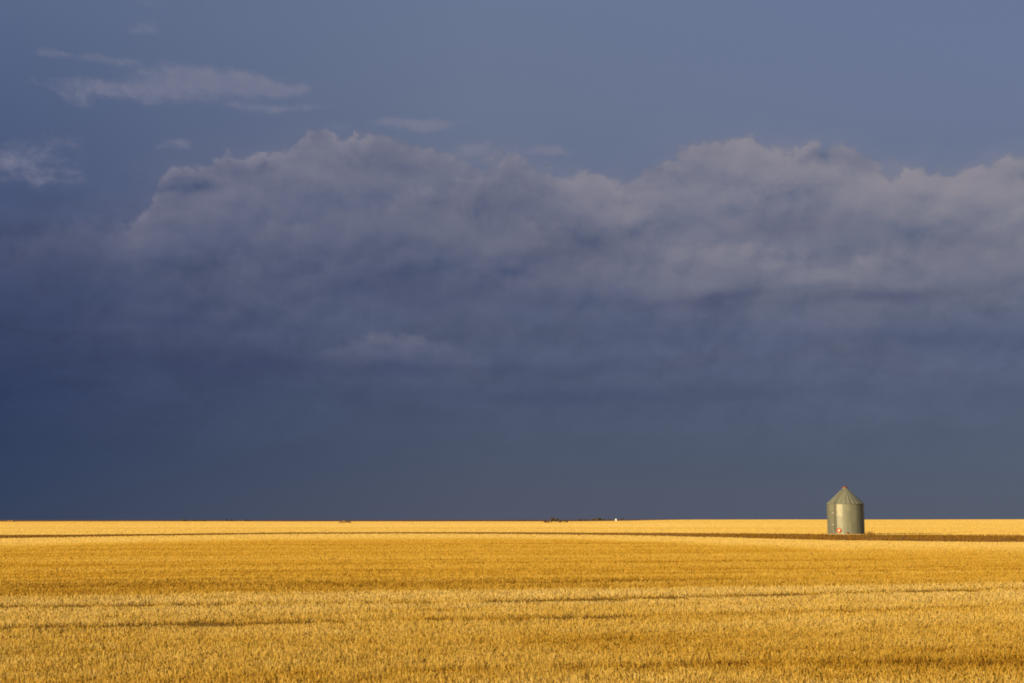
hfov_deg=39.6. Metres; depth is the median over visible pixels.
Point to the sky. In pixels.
(260, 259)
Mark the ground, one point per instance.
(205, 623)
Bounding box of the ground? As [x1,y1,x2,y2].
[0,519,1023,682]
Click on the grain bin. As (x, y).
(845, 510)
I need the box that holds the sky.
[0,0,1023,519]
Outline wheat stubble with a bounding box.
[0,519,1023,682]
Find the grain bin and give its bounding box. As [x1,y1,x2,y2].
[827,486,864,534]
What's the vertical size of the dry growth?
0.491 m
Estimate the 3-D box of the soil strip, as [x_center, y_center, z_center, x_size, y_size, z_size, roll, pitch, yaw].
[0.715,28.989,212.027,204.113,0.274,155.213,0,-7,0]
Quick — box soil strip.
[1,532,1023,542]

